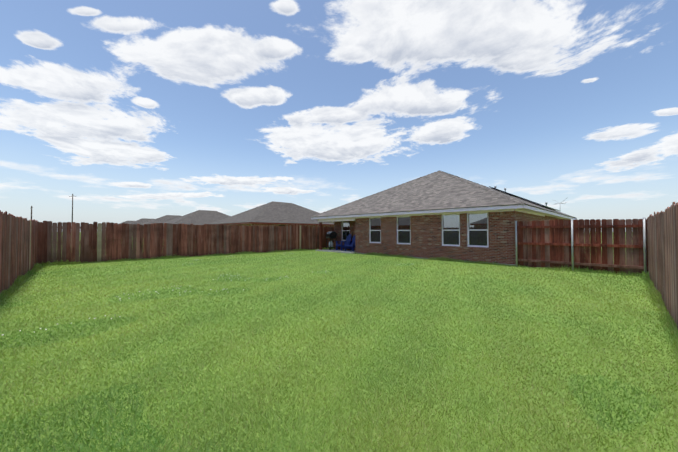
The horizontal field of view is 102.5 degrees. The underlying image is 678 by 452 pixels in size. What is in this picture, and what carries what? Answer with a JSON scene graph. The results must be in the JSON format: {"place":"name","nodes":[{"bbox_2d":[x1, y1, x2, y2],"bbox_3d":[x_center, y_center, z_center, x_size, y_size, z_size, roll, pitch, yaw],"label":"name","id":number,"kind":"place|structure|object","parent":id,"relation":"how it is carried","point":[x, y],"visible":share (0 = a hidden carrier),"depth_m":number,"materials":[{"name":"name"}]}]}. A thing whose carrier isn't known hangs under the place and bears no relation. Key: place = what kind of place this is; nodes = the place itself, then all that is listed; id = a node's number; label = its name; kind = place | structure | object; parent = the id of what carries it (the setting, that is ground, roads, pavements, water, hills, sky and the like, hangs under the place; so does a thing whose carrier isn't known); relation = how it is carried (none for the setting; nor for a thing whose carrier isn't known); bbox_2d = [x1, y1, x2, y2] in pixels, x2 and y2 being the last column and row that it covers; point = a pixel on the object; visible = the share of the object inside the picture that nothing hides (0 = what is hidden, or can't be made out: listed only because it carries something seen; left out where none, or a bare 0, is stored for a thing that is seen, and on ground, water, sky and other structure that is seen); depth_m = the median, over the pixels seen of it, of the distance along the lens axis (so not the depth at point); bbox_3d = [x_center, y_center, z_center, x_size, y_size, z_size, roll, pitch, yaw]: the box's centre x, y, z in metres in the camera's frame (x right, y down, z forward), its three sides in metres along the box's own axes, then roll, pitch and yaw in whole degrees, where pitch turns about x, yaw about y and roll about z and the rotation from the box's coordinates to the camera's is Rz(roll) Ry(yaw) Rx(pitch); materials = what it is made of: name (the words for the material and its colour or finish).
{"place":"outdoors","nodes":[
{"label":"outdoors","id":0,"kind":"place"},
{"bbox_2d":[129,218,153,225],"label":"distant house roof","id":1,"kind":"structure","parent":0,"point":[141,221],"depth_m":90.75,"materials":[{"name":"grey"}]},
{"bbox_2d":[136,215,180,226],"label":"distant house roof","id":2,"kind":"structure","parent":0,"point":[165,218],"depth_m":71.69,"materials":[{"name":"grey"}]},
{"bbox_2d":[163,210,230,225],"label":"neighboring house roof","id":3,"kind":"structure","parent":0,"point":[200,217],"depth_m":53.99,"materials":[{"name":"grey"}]},
{"bbox_2d":[233,224,333,226],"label":"neighbor walls","id":4,"kind":"structure","parent":0,"point":[280,224],"depth_m":34.08,"materials":[{"name":"brown brick"}]},
{"bbox_2d":[211,201,333,223],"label":"neighboring house roof","id":5,"kind":"structure","parent":4,"relation":"on","point":[277,212],"depth_m":37.38,"materials":[{"name":"grey"}]},
{"bbox_2d":[211,222,333,224],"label":"neighbor fascia","id":6,"kind":"structure","parent":5,"relation":"attached to","point":[272,223],"depth_m":34.40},
{"bbox_2d":[0,232,677,451],"bbox_3d":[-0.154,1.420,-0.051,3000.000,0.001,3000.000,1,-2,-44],"label":"lawn ground","id":7,"kind":"structure","parent":0,"point":[365,336],"depth_m":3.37,"materials":[{"name":"green plant"}]},
{"bbox_2d":[0,210,38,292],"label":"fence","id":8,"kind":"object","parent":7,"relation":"on","point":[18,246],"visible":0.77,"depth_m":7.21,"materials":[{"name":"red wood"}]},
{"bbox_2d":[38,221,333,263],"bbox_3d":[-0.770,0.933,22.261,32.103,1.900,0.154,1,-2,-44],"label":"fence","id":9,"kind":"object","parent":7,"relation":"on","point":[69,241],"visible":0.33,"depth_m":14.06,"materials":[{"name":"red wood"}]},
{"bbox_2d":[1,259,403,335],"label":"clover flowers","id":10,"kind":"object","parent":7,"relation":"on","point":[158,293],"visible":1,"depth_m":6.23,"materials":[{"name":"white plant"}]},
{"bbox_2d":[319,222,321,249],"bbox_3d":[-1.355,0.732,20.168,0.180,2.045,0.180,1,-2,-44],"label":"patio post","id":11,"kind":"object","parent":7,"relation":"on","point":[320,235],"visible":1,"depth_m":20.12,"materials":[{"name":"brown wood"}]},
{"bbox_2d":[315,249,354,253],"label":"patio slab","id":12,"kind":"structure","parent":7,"relation":"on","point":[340,251],"depth_m":19.29,"materials":[{"name":"grey concrete"}]},
{"bbox_2d":[325,232,336,249],"bbox_3d":[-0.585,1.083,20.297,0.615,1.343,1.518,1,-1,-24],"label":"gas grill","id":13,"kind":"object","parent":12,"relation":"on","point":[331,235],"visible":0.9,"depth_m":20.03,"materials":[{"name":"black metal"}]},
{"bbox_2d":[335,234,351,250],"bbox_3d":[0.398,1.154,19.798,1.056,1.185,0.874,1,-1,-32],"label":"adirondack chair","id":14,"kind":"object","parent":12,"relation":"on","point":[349,237],"visible":0.71,"depth_m":19.80,"materials":[{"name":"blue plastic"}]},
{"bbox_2d":[345,235,354,250],"bbox_3d":[0.983,1.140,19.116,0.874,1.185,1.056,-1,-2,38],"label":"adirondack chair","id":15,"kind":"object","parent":12,"relation":"on","point":[352,246],"visible":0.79,"depth_m":19.04,"materials":[{"name":"blue plastic"}]},
{"bbox_2d":[0,247,677,378],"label":"lawn edge tufts","id":16,"kind":"object","parent":7,"relation":"on","point":[667,321],"visible":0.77,"depth_m":8.59,"materials":[{"name":"green plant"}]},
{"bbox_2d":[358,253,514,265],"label":"foundation slab","id":17,"kind":"structure","parent":7,"relation":"on","point":[459,260],"depth_m":12.38,"materials":[{"name":"concrete"}]},
{"bbox_2d":[515,217,647,273],"bbox_3d":[8.380,0.686,9.766,0.128,1.874,3.570,1,-2,-44],"label":"fence return","id":18,"kind":"object","parent":7,"relation":"on","point":[568,248],"visible":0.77,"depth_m":9.56,"materials":[{"name":"brown wood"}]},
{"bbox_2d":[647,202,677,329],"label":"fence","id":19,"kind":"object","parent":7,"relation":"on","point":[662,235],"visible":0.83,"depth_m":4.82,"materials":[{"name":"brown wood"}]},
{"bbox_2d":[0,0,677,231],"label":"sky","id":20,"kind":"structure","parent":0,"point":[134,110],"materials":[{"name":"blue"}]},
{"bbox_2d":[334,211,563,264],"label":"house walls","id":21,"kind":"structure","parent":0,"point":[426,236],"depth_m":13.72,"materials":[{"name":"brown brick"}]},
{"bbox_2d":[342,221,349,240],"bbox_3d":[0.530,0.388,20.467,0.180,1.625,1.000,1,-2,-44],"label":"patio window","id":22,"kind":"structure","parent":21,"relation":"attached to","point":[345,229],"depth_m":20.54,"materials":[{"name":"glass"}]},
{"bbox_2d":[368,217,380,244],"bbox_3d":[2.207,0.306,16.539,0.180,1.625,1.000,1,-2,-44],"label":"rear window","id":23,"kind":"structure","parent":21,"relation":"attached to","point":[375,231],"depth_m":16.59,"materials":[{"name":"glass"}]},
{"bbox_2d":[395,216,410,245],"bbox_3d":[3.595,0.276,15.086,0.180,1.625,1.000,1,-2,-44],"label":"rear window","id":24,"kind":"structure","parent":21,"relation":"attached to","point":[403,232],"depth_m":15.11,"materials":[{"name":"glass"}]},
{"bbox_2d":[313,172,576,218],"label":"house roof","id":25,"kind":"structure","parent":21,"relation":"on","point":[436,191],"depth_m":15.98,"materials":[{"name":"grey"}]},
{"bbox_2d":[311,204,575,222],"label":"house trim","id":26,"kind":"structure","parent":25,"relation":"attached to","point":[524,208],"depth_m":13.73,"materials":[{"name":"white paint"}]},
{"bbox_2d":[312,170,575,217],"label":"roof ridge caps","id":27,"kind":"object","parent":25,"relation":"on","point":[502,195],"visible":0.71,"depth_m":15.77,"materials":[{"name":"grey"}]},
{"bbox_2d":[489,186,559,210],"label":"solar panels","id":28,"kind":"object","parent":25,"relation":"on","point":[507,193],"visible":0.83,"depth_m":18.95,"materials":[{"name":"black"}]},
{"bbox_2d":[440,214,460,247],"bbox_3d":[5.418,0.236,13.177,0.180,1.625,1.000,1,-2,-44],"label":"rear window","id":29,"kind":"structure","parent":21,"relation":"attached to","point":[450,230],"depth_m":13.20,"materials":[{"name":"glass"}]},
{"bbox_2d":[466,212,489,248],"bbox_3d":[6.267,0.218,12.287,0.180,1.625,1.000,1,-2,-44],"label":"rear window","id":30,"kind":"structure","parent":21,"relation":"attached to","point":[477,230],"depth_m":12.31,"materials":[{"name":"glass"}]}
]}

